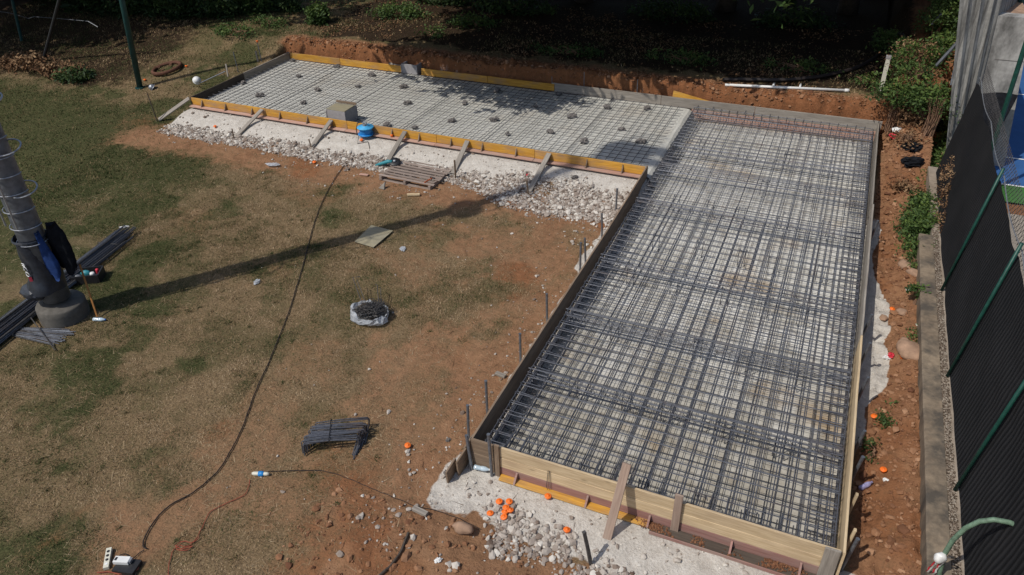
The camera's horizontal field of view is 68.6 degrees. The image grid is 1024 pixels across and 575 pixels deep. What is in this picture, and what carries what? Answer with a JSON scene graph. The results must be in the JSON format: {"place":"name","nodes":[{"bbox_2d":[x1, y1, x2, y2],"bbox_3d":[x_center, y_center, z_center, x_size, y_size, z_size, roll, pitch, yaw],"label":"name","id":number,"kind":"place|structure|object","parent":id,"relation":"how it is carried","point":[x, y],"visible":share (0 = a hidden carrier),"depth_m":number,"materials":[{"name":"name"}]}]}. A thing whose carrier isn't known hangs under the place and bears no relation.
{"place":"outdoors","nodes":[
{"label":"outdoors","id":0,"kind":"place"},
{"bbox_2d":[0,0,357,211],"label":"meadow grass","id":1,"kind":"structure","parent":0,"point":[96,109],"depth_m":23.16,"materials":[{"name":"plant"}]},
{"bbox_2d":[0,120,599,350],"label":"lawn grass","id":2,"kind":"structure","parent":0,"point":[216,207],"depth_m":15.73,"materials":[{"name":"plant"}]},
{"bbox_2d":[156,110,631,230],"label":"gravel","id":3,"kind":"structure","parent":0,"point":[594,209],"depth_m":16.78,"materials":[{"name":"gravel"}]},
{"bbox_2d":[198,60,685,174],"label":"blinding concrete floor","id":4,"kind":"structure","parent":0,"point":[561,114],"depth_m":19.90,"materials":[{"name":"concrete"}]},
{"bbox_2d":[190,73,244,104],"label":"form board","id":5,"kind":"object","parent":4,"relation":"on","point":[220,87],"visible":0.91,"depth_m":21.50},
{"bbox_2d":[189,97,266,118],"bbox_3d":[-7.678,-4.839,20.195,2.518,0.232,0.165,13,37,20],"label":"formwork panel","id":6,"kind":"object","parent":4,"relation":"on","point":[225,107],"visible":0.96,"depth_m":20.22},
{"bbox_2d":[243,52,290,79],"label":"form board","id":7,"kind":"object","parent":4,"relation":"on","point":[261,68],"visible":0.9,"depth_m":23.08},
{"bbox_2d":[264,109,347,131],"bbox_3d":[-5.348,-4.319,19.328,2.538,0.233,0.165,13,37,20],"label":"formwork panel","id":8,"kind":"object","parent":4,"relation":"on","point":[310,120],"visible":0.93,"depth_m":19.35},
{"bbox_2d":[290,53,340,64],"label":"formwork panel","id":9,"kind":"object","parent":4,"relation":"on","point":[314,58],"visible":1,"depth_m":23.57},
{"bbox_2d":[325,100,358,121],"bbox_3d":[-4.366,-4.471,19.283,0.610,0.478,0.554,13,37,20],"label":"concrete chamber","id":10,"kind":"object","parent":4,"relation":"on","point":[341,110],"visible":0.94,"depth_m":19.14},
{"bbox_2d":[340,59,400,71],"bbox_3d":[-4.291,-6.770,22.889,2.243,0.204,0.030,13,37,20],"label":"formwork panel","id":11,"kind":"object","parent":4,"relation":"on","point":[372,65],"visible":1,"depth_m":22.88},
{"bbox_2d":[345,121,436,145],"bbox_3d":[-3.008,-3.797,18.458,2.538,0.233,0.164,13,37,20],"label":"formwork panel","id":12,"kind":"object","parent":4,"relation":"on","point":[411,135],"visible":0.81,"depth_m":18.40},
{"bbox_2d":[207,59,682,165],"bbox_3d":[-2.098,-4.912,20.163,12.660,0.045,4.160,13,37,20],"label":"wire mesh","id":13,"kind":"object","parent":4,"relation":"on","point":[444,100],"visible":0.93,"depth_m":20.04,"materials":[{"name":"metal"}]},
{"bbox_2d":[421,68,487,82],"bbox_3d":[-1.696,-6.192,21.924,2.167,0.205,0.029,13,37,20],"label":"formwork panel","id":14,"kind":"object","parent":4,"relation":"on","point":[457,75],"visible":1,"depth_m":21.90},
{"bbox_2d":[434,135,534,160],"bbox_3d":[-0.669,-3.277,17.587,2.538,0.233,0.165,13,37,20],"label":"formwork panel","id":15,"kind":"object","parent":4,"relation":"on","point":[521,152],"visible":1,"depth_m":17.57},
{"bbox_2d":[488,76,553,90],"bbox_3d":[0.242,-5.761,21.200,2.036,0.203,0.032,13,37,20],"label":"formwork panel","id":16,"kind":"object","parent":4,"relation":"on","point":[521,83],"visible":1,"depth_m":21.18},
{"bbox_2d":[533,150,644,177],"bbox_3d":[1.685,-2.752,16.712,2.568,0.233,0.162,13,37,20],"label":"formwork panel","id":17,"kind":"object","parent":4,"relation":"on","point":[598,164],"visible":0.9,"depth_m":16.71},
{"bbox_2d":[0,0,1023,574],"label":"ground","id":18,"kind":"structure","parent":0,"point":[868,18],"depth_m":13.12,"materials":[{"name":"soil"}]},
{"bbox_2d":[11,327,75,345],"bbox_3d":[-8.022,0.746,12.665,1.352,0.056,0.442,8,35,15],"label":"rebar bundle","id":19,"kind":"object","parent":18,"relation":"on","point":[52,336],"visible":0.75,"depth_m":12.59,"materials":[{"name":"metal"}]},
{"bbox_2d":[0,49,88,82],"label":"pile","id":20,"kind":"object","parent":18,"relation":"on","point":[16,62],"visible":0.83,"depth_m":24.24,"materials":[{"name":"brown plant"}]},
{"bbox_2d":[0,92,89,327],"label":"floodlight mast","id":21,"kind":"object","parent":18,"relation":"on","point":[66,306],"visible":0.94,"depth_m":11.92,"materials":[{"name":"metal"}]},
{"bbox_2d":[11,229,66,296],"bbox_3d":[-7.861,-0.420,12.445,0.570,1.000,0.620,13,37,20],"label":"wrapped banner","id":22,"kind":"object","parent":21,"relation":"attached to","point":[42,282],"visible":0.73,"depth_m":12.36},
{"bbox_2d":[34,231,60,281],"bbox_3d":[-7.580,-0.508,12.262,0.251,0.941,0.115,0,34,3],"label":"hanging cloth","id":23,"kind":"object","parent":21,"relation":"hanging from","point":[51,263],"visible":1,"depth_m":12.26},
{"bbox_2d":[45,221,76,275],"bbox_3d":[-7.423,-0.639,12.378,0.347,0.981,0.170,3,34,7],"label":"hanging jacket","id":24,"kind":"object","parent":21,"relation":"hanging from","point":[61,247],"visible":0.99,"depth_m":12.31,"materials":[{"name":"black fabric"}]},
{"bbox_2d":[42,0,60,59],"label":"fence pole","id":25,"kind":"object","parent":18,"relation":"on","point":[51,27],"visible":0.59,"depth_m":23.83,"materials":[{"name":"grey metal"}]},
{"bbox_2d":[0,225,135,343],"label":"rebar bundle","id":26,"kind":"object","parent":18,"relation":"on","point":[15,318],"visible":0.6,"depth_m":14.00,"materials":[{"name":"metal"}]},
{"bbox_2d":[49,63,103,84],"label":"bush","id":27,"kind":"object","parent":18,"relation":"on","point":[85,74],"visible":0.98,"depth_m":23.34,"materials":[{"name":"green plant"}]},
{"bbox_2d":[69,265,105,285],"bbox_3d":[-7.909,-0.223,14.009,0.504,0.182,0.344,-6,34,-6],"label":"tool crate","id":28,"kind":"object","parent":18,"relation":"on","point":[97,278],"visible":0.8,"depth_m":13.90,"materials":[{"name":"black plastic"}]},
{"bbox_2d":[45,0,149,19],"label":"bush","id":29,"kind":"object","parent":18,"relation":"on","point":[109,6],"visible":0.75,"depth_m":26.94,"materials":[{"name":"green plant"}]},
{"bbox_2d":[111,559,142,574],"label":"charger case","id":30,"kind":"object","parent":18,"relation":"on","point":[132,567],"visible":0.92,"depth_m":8.72,"materials":[{"name":"black plastic"}]},
{"bbox_2d":[119,0,144,88],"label":"green pole","id":31,"kind":"object","parent":18,"relation":"on","point":[130,41],"visible":1,"depth_m":21.89,"materials":[{"name":"metal"}]},
{"bbox_2d":[151,61,181,75],"bbox_3d":[-10.780,-6.853,23.428,0.958,0.244,0.957,13,37,20],"label":"manhole ring","id":32,"kind":"object","parent":18,"relation":"on","point":[169,63],"visible":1,"depth_m":23.30,"materials":[{"name":"concrete"}]},
{"bbox_2d":[131,0,248,19],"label":"bush","id":33,"kind":"object","parent":18,"relation":"on","point":[196,8],"visible":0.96,"depth_m":26.26,"materials":[{"name":"green plant"}]},
{"bbox_2d":[142,157,356,548],"bbox_3d":[-3.994,-0.002,13.559,0.591,0.114,11.109,0,34,2],"label":"power cable","id":34,"kind":"object","parent":18,"relation":"on","point":[255,390],"visible":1,"depth_m":11.05,"materials":[{"name":"black rubber"}]},
{"bbox_2d":[209,13,291,40],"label":"bush","id":35,"kind":"object","parent":18,"relation":"on","point":[221,28],"visible":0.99,"depth_m":24.97,"materials":[{"name":"green plant"}]},
{"bbox_2d":[227,0,275,15],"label":"bush","id":36,"kind":"object","parent":18,"relation":"on","point":[257,6],"visible":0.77,"depth_m":26.61,"materials":[{"name":"green plant"}]},
{"bbox_2d":[268,0,304,14],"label":"bush","id":37,"kind":"object","parent":18,"relation":"on","point":[290,6],"visible":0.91,"depth_m":26.60,"materials":[{"name":"green plant"}]},
{"bbox_2d":[0,124,579,574],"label":"grass tufts","id":38,"kind":"object","parent":18,"relation":"on","point":[252,378],"visible":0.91,"depth_m":12.37,"materials":[{"name":"plant"}]},
{"bbox_2d":[0,133,603,574],"bbox_3d":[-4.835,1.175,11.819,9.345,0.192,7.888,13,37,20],"label":"dry grass","id":39,"kind":"structure","parent":18,"relation":"on","point":[161,409],"depth_m":11.55,"materials":[{"name":"plant"}]},
{"bbox_2d":[303,0,331,26],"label":"bush","id":40,"kind":"object","parent":18,"relation":"on","point":[317,13],"visible":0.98,"depth_m":25.08,"materials":[{"name":"green plant"}]},
{"bbox_2d":[301,417,369,459],"bbox_3d":[-2.419,2.040,10.349,0.840,0.239,0.623,2,34,6],"label":"bent bar bundle","id":41,"kind":"object","parent":18,"relation":"on","point":[317,432],"visible":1,"depth_m":10.29,"materials":[{"name":"metal"}]},
{"bbox_2d":[356,121,374,147],"bbox_3d":[-3.602,-3.794,18.452,0.461,0.504,0.767,-7,34,-8],"label":"cable reel","id":42,"kind":"object","parent":18,"relation":"on","point":[365,129],"visible":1,"depth_m":18.49,"materials":[{"name":"blue plastic"}]},
{"bbox_2d":[350,299,388,325],"bbox_3d":[-2.417,0.423,12.740,0.728,0.225,0.599,13,37,20],"label":"plastic bag","id":43,"kind":"object","parent":18,"relation":"on","point":[379,321],"visible":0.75,"depth_m":12.58,"materials":[{"name":"grey"}]},
{"bbox_2d":[352,298,389,319],"bbox_3d":[-2.369,0.365,12.711,0.611,0.255,0.579,13,37,20],"label":"stirrup pile","id":44,"kind":"object","parent":43,"relation":"in","point":[375,308],"visible":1,"depth_m":12.65,"materials":[{"name":"metal"}]},
{"bbox_2d":[355,225,392,247],"bbox_3d":[-2.799,-1.032,15.082,0.558,0.035,0.775,13,37,20],"label":"plywood sheet","id":45,"kind":"object","parent":18,"relation":"on","point":[372,236],"visible":1,"depth_m":15.06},
{"bbox_2d":[197,156,613,545],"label":"pebbles","id":46,"kind":"object","parent":18,"relation":"on","point":[399,514],"visible":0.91,"depth_m":11.69,"materials":[{"name":"stone"}]},
{"bbox_2d":[379,161,451,189],"bbox_3d":[-2.216,-2.623,17.332,1.528,0.147,1.065,13,37,20],"label":"wooden pallet","id":47,"kind":"object","parent":18,"relation":"on","point":[413,175],"visible":0.92,"depth_m":17.19,"materials":[{"name":"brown wood"}]},
{"bbox_2d":[275,482,588,574],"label":"soil clods","id":48,"kind":"object","parent":18,"relation":"on","point":[405,556],"visible":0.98,"depth_m":8.88,"materials":[{"name":"soil"}]},
{"bbox_2d":[365,0,502,39],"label":"bush","id":49,"kind":"object","parent":18,"relation":"on","point":[392,9],"visible":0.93,"depth_m":25.16,"materials":[{"name":"green plant"}]},
{"bbox_2d":[471,452,494,472],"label":"form board","id":50,"kind":"object","parent":18,"relation":"on","point":[479,459],"visible":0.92,"depth_m":9.79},
{"bbox_2d":[470,438,494,458],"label":"form board","id":51,"kind":"object","parent":50,"relation":"on","point":[480,447],"visible":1,"depth_m":9.66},
{"bbox_2d":[412,0,559,16],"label":"bush","id":52,"kind":"object","parent":18,"relation":"on","point":[522,8],"visible":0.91,"depth_m":25.68,"materials":[{"name":"green plant"}]},
{"bbox_2d":[471,314,552,440],"bbox_3d":[0.063,1.383,10.899,0.035,0.495,2.912,13,37,20],"label":"form board","id":53,"kind":"object","parent":18,"relation":"on","point":[503,399],"visible":0.85,"depth_m":10.78,"materials":[{"name":"wood"}]},
{"bbox_2d":[135,0,932,103],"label":"fallen leaves","id":54,"kind":"object","parent":18,"relation":"on","point":[705,24],"visible":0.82,"depth_m":22.98,"materials":[{"name":"brown plant"}]},
{"bbox_2d":[181,169,904,574],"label":"dark twigs","id":55,"kind":"object","parent":18,"relation":"on","point":[445,413],"visible":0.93,"depth_m":10.26,"materials":[{"name":"plant"}]},
{"bbox_2d":[328,460,763,574],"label":"gravel","id":56,"kind":"structure","parent":18,"relation":"on","point":[543,541],"depth_m":8.89,"materials":[{"name":"gravel"}]},
{"bbox_2d":[498,473,650,527],"bbox_3d":[0.748,2.620,9.361,1.976,0.131,0.122,13,37,20],"label":"board","id":57,"kind":"object","parent":18,"relation":"on","point":[586,503],"visible":1,"depth_m":9.39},
{"bbox_2d":[552,227,609,337],"bbox_3d":[1.240,-0.160,13.134,0.033,0.493,2.992,13,37,20],"label":"form board","id":58,"kind":"object","parent":18,"relation":"on","point":[571,292],"visible":0.77,"depth_m":12.94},
{"bbox_2d":[273,6,913,98],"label":"bank grass","id":59,"kind":"structure","parent":18,"relation":"on","point":[599,33],"depth_m":22.36,"materials":[{"name":"plant"}]},
{"bbox_2d":[283,35,907,138],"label":"soil clods","id":60,"kind":"object","parent":18,"relation":"on","point":[506,61],"visible":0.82,"depth_m":20.80,"materials":[{"name":"soil"}]},
{"bbox_2d":[551,83,660,104],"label":"form board","id":61,"kind":"object","parent":18,"relation":"on","point":[610,93],"visible":1,"depth_m":20.32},
{"bbox_2d":[602,462,630,540],"bbox_3d":[1.233,2.533,8.842,0.105,1.011,0.034,17,12,19],"label":"leaning plank","id":62,"kind":"object","parent":18,"relation":"on","point":[617,500],"visible":1,"depth_m":8.82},
{"bbox_2d":[609,166,647,246],"bbox_3d":[2.393,-1.696,15.360,0.036,0.494,2.872,12,36,19],"label":"form board","id":63,"kind":"object","parent":18,"relation":"on","point":[621,214],"visible":0.72,"depth_m":15.13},
{"bbox_2d":[500,467,818,574],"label":"form board","id":64,"kind":"object","parent":18,"relation":"on","point":[765,553],"visible":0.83,"depth_m":8.95,"materials":[{"name":"wood"}]},
{"bbox_2d":[500,457,821,565],"bbox_3d":[1.706,2.652,8.977,4.070,0.176,0.035,13,37,20],"label":"form board","id":65,"kind":"object","parent":64,"relation":"on","point":[747,538],"visible":0.96,"depth_m":8.91,"materials":[{"name":"wood"}]},
{"bbox_2d":[499,446,840,555],"bbox_3d":[1.703,2.505,8.882,4.070,0.174,0.035,13,37,20],"label":"form board","id":66,"kind":"object","parent":65,"relation":"on","point":[790,540],"visible":0.98,"depth_m":8.81,"materials":[{"name":"wood"}]},
{"bbox_2d":[493,121,872,544],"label":"deep concrete floor","id":67,"kind":"structure","parent":18,"relation":"on","point":[705,448],"depth_m":11.84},
{"bbox_2d":[647,109,697,188],"bbox_3d":[3.884,-3.404,18.050,0.375,0.301,4.290,13,37,20],"label":"concrete step","id":68,"kind":"object","parent":67,"relation":"on","point":[666,145],"visible":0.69,"depth_m":17.80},
{"bbox_2d":[485,105,873,547],"bbox_3d":[4.134,-0.786,13.953,4.362,0.434,12.892,13,37,20],"label":"reinforcement cage","id":69,"kind":"object","parent":67,"relation":"on","point":[843,427],"visible":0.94,"depth_m":11.86,"materials":[{"name":"metal"}]},
{"bbox_2d":[525,41,888,87],"bbox_3d":[5.217,-6.307,20.853,10.199,0.617,1.653,13,37,20],"label":"bush","id":70,"kind":"object","parent":18,"relation":"on","point":[869,80],"visible":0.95,"depth_m":20.86,"materials":[{"name":"green plant"}]},
{"bbox_2d":[661,96,754,115],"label":"form board","id":71,"kind":"object","parent":18,"relation":"on","point":[684,102],"visible":1,"depth_m":19.41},
{"bbox_2d":[648,523,815,574],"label":"ledge panel","id":72,"kind":"object","parent":18,"relation":"on","point":[717,549],"visible":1,"depth_m":8.71,"materials":[{"name":"wood"}]},
{"bbox_2d":[670,493,683,531],"bbox_3d":[1.933,2.644,8.802,0.095,0.620,0.032,13,37,20],"label":"upright strip","id":73,"kind":"object","parent":72,"relation":"on","point":[677,510],"visible":1,"depth_m":8.77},
{"bbox_2d":[631,516,807,574],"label":"ledge dirt","id":74,"kind":"structure","parent":72,"relation":"on","point":[658,526],"depth_m":8.68,"materials":[{"name":"soil"}]},
{"bbox_2d":[621,0,847,31],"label":"bush","id":75,"kind":"object","parent":18,"relation":"on","point":[770,17],"visible":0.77,"depth_m":24.05,"materials":[{"name":"green plant"}]},
{"bbox_2d":[715,0,815,12],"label":"tree","id":76,"kind":"object","parent":18,"relation":"on","point":[724,6],"visible":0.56,"depth_m":24.85,"materials":[{"name":"green plant"}]},
{"bbox_2d":[692,109,875,141],"bbox_3d":[6.761,-4.101,18.942,4.480,0.283,0.031,13,37,20],"label":"cage","id":77,"kind":"object","parent":18,"relation":"on","point":[800,124],"visible":0.61,"depth_m":18.89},
{"bbox_2d":[725,82,848,91],"bbox_3d":[7.012,-5.159,19.222,3.012,0.120,0.293,7,35,13],"label":"white pipe","id":78,"kind":"object","parent":18,"relation":"on","point":[790,87],"visible":1,"depth_m":19.12,"materials":[{"name":"plastic"}]},
{"bbox_2d":[734,0,859,28],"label":"tree","id":79,"kind":"object","parent":18,"relation":"on","point":[847,7],"visible":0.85,"depth_m":23.97,"materials":[{"name":"green plant"}]},
{"bbox_2d":[723,32,906,81],"bbox_3d":[8.287,-6.092,19.881,5.601,0.780,1.148,-14,36,-17],"label":"black hose","id":80,"kind":"object","parent":18,"relation":"on","point":[877,55],"visible":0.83,"depth_m":19.59,"materials":[{"name":"rubber"}]},
{"bbox_2d":[754,107,882,131],"bbox_3d":[7.507,-4.159,18.511,2.950,0.254,0.034,12,37,20],"label":"form board","id":81,"kind":"object","parent":18,"relation":"on","point":[817,118],"visible":0.95,"depth_m":18.48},
{"bbox_2d":[817,546,840,574],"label":"upright strip","id":82,"kind":"object","parent":18,"relation":"on","point":[829,561],"visible":1,"depth_m":8.21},
{"bbox_2d":[834,335,862,574],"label":"form board","id":83,"kind":"object","parent":18,"relation":"on","point":[845,494],"visible":0.96,"depth_m":9.41,"materials":[{"name":"wood"}]},
{"bbox_2d":[853,204,873,358],"bbox_3d":[6.147,-0.260,13.066,0.038,0.484,4.492,13,37,20],"label":"form board","id":84,"kind":"object","parent":18,"relation":"on","point":[862,303],"visible":0.97,"depth_m":12.71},
{"bbox_2d":[866,123,878,224],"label":"form board","id":85,"kind":"object","parent":18,"relation":"on","point":[872,177],"visible":0.95,"depth_m":16.02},
{"bbox_2d":[855,249,917,463],"bbox_3d":[6.119,0.838,11.763,0.633,0.405,5.692,17,38,25],"label":"bush","id":86,"kind":"object","parent":18,"relation":"on","point":[871,454],"visible":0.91,"depth_m":10.34,"materials":[{"name":"green plant"}]},
{"bbox_2d":[865,25,924,64],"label":"bush","id":87,"kind":"object","parent":18,"relation":"on","point":[886,42],"visible":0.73,"depth_m":20.55,"materials":[{"name":"green plant"}]},
{"bbox_2d":[849,73,944,574],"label":"soil clods","id":88,"kind":"object","parent":18,"relation":"on","point":[903,529],"visible":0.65,"depth_m":10.41,"materials":[{"name":"soil"}]},
{"bbox_2d":[880,102,931,148],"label":"bush","id":89,"kind":"object","parent":18,"relation":"on","point":[905,137],"visible":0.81,"depth_m":17.12,"materials":[{"name":"brown plant"}]},
{"bbox_2d":[896,339,918,359],"bbox_3d":[6.093,0.971,11.460,0.421,0.250,0.437,13,37,20],"label":"boulder","id":90,"kind":"object","parent":18,"relation":"on","point":[906,349],"visible":0.76,"depth_m":11.38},
{"bbox_2d":[864,72,951,133],"bbox_3d":[9.187,-4.213,17.345,1.999,1.516,1.740,13,37,20],"label":"bush","id":91,"kind":"object","parent":18,"relation":"on","point":[897,97],"visible":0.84,"depth_m":17.19,"materials":[{"name":"green plant"}]},
{"bbox_2d":[886,106,930,193],"bbox_3d":[8.905,-3.189,16.818,1.084,1.056,3.532,13,37,20],"label":"bush","id":92,"kind":"object","parent":18,"relation":"on","point":[904,185],"visible":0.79,"depth_m":17.28,"materials":[{"name":"brown plant"}]},
{"bbox_2d":[890,208,939,260],"bbox_3d":[7.664,-0.952,14.148,1.042,0.660,1.940,13,37,20],"label":"bush","id":93,"kind":"object","parent":18,"relation":"on","point":[908,227],"visible":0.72,"depth_m":14.24,"materials":[{"name":"green plant"}]},
{"bbox_2d":[879,36,950,90],"bbox_3d":[9.768,-5.269,17.959,1.783,1.552,1.668,26,43,35],"label":"bush","id":94,"kind":"object","parent":18,"relation":"on","point":[919,55],"visible":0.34,"depth_m":17.79,"materials":[{"name":"green plant"}]},
{"bbox_2d":[894,165,939,211],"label":"bush","id":95,"kind":"object","parent":18,"relation":"on","point":[922,198],"visible":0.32,"depth_m":15.02,"materials":[{"name":"green plant"}]},
{"bbox_2d":[892,146,943,257],"bbox_3d":[8.754,-1.808,15.542,1.279,0.898,5.876,17,38,25],"label":"bush","id":96,"kind":"object","parent":18,"relation":"on","point":[904,245],"visible":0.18,"depth_m":14.53,"materials":[{"name":"green plant"}]},
{"bbox_2d":[876,52,963,137],"bbox_3d":[10.166,-5.117,18.502,2.239,1.862,5.659,16,38,24],"label":"bush","id":97,"kind":"object","parent":18,"relation":"on","point":[930,127],"visible":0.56,"depth_m":16.96,"materials":[{"name":"green plant"}]},
{"bbox_2d":[889,0,959,79],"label":"bush","id":98,"kind":"object","parent":18,"relation":"on","point":[934,14],"visible":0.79,"depth_m":19.08,"materials":[{"name":"green plant"}]},
{"bbox_2d":[916,233,951,574],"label":"wall","id":99,"kind":"structure","parent":18,"relation":"on","point":[934,526],"depth_m":9.88,"materials":[{"name":"concrete"}]},
{"bbox_2d":[930,125,947,166],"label":"bush","id":100,"kind":"object","parent":18,"relation":"on","point":[941,141],"visible":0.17,"depth_m":17.61,"materials":[{"name":"green plant"}]},
{"bbox_2d":[920,0,959,69],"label":"bush","id":101,"kind":"object","parent":18,"relation":"on","point":[947,41],"visible":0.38,"depth_m":18.18,"materials":[{"name":"green plant"}]},
{"bbox_2d":[933,154,954,232],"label":"bush","id":102,"kind":"object","parent":18,"relation":"on","point":[945,188],"visible":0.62,"depth_m":14.43,"materials":[{"name":"brown plant"}]},
{"bbox_2d":[926,166,964,574],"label":"kerb","id":103,"kind":"structure","parent":18,"relation":"on","point":[931,181],"depth_m":10.64,"materials":[{"name":"concrete"}]},
{"bbox_2d":[932,229,961,574],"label":"grit","id":104,"kind":"object","parent":103,"relation":"on","point":[946,422],"visible":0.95,"depth_m":9.98,"materials":[{"name":"gravel"}]},
{"bbox_2d":[936,66,1023,574],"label":"windscreen fence","id":105,"kind":"object","parent":103,"relation":"on","point":[983,285],"visible":0.99,"depth_m":9.66,"materials":[{"name":"black fabric"}]},
{"bbox_2d":[937,517,1013,574],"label":"curved pipe","id":106,"kind":"object","parent":18,"relation":"on","point":[955,537],"visible":0.9,"depth_m":7.53,"materials":[{"name":"green paint"}]},
{"bbox_2d":[946,0,1017,147],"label":"streaked wall","id":107,"kind":"structure","parent":18,"relation":"on","point":[977,20],"depth_m":16.04,"materials":[{"name":"concrete"}]},
{"bbox_2d":[983,92,1017,141],"bbox_3d":[10.444,-3.534,16.350,0.720,1.243,0.709,13,37,20],"label":"hanging net","id":108,"kind":"object","parent":107,"relation":"hanging from","point":[1001,97],"visible":0.27,"depth_m":16.33,"materials":[{"name":"black fabric"}]},
{"bbox_2d":[980,12,1023,166],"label":"pale wall","id":109,"kind":"structure","parent":18,"relation":"on","point":[1006,46],"depth_m":16.14,"materials":[{"name":"concrete"}]},
{"bbox_2d":[991,42,1023,149],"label":"green post","id":110,"kind":"object","parent":18,"relation":"on","point":[1012,83],"visible":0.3,"depth_m":14.76,"materials":[{"name":"metal"}]},
{"bbox_2d":[183,109,885,573],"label":"lime crumbs","id":111,"kind":"object","parent":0,"point":[581,263],"visible":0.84,"depth_m":11.05,"materials":[{"name":"stone"}]},
{"bbox_2d":[995,65,1023,185],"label":"court surface","id":112,"kind":"object","parent":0,"point":[1016,140],"depth_m":18.27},
{"bbox_2d":[1008,213,1023,283],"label":"court path","id":113,"kind":"structure","parent":0,"point":[1014,242],"depth_m":14.72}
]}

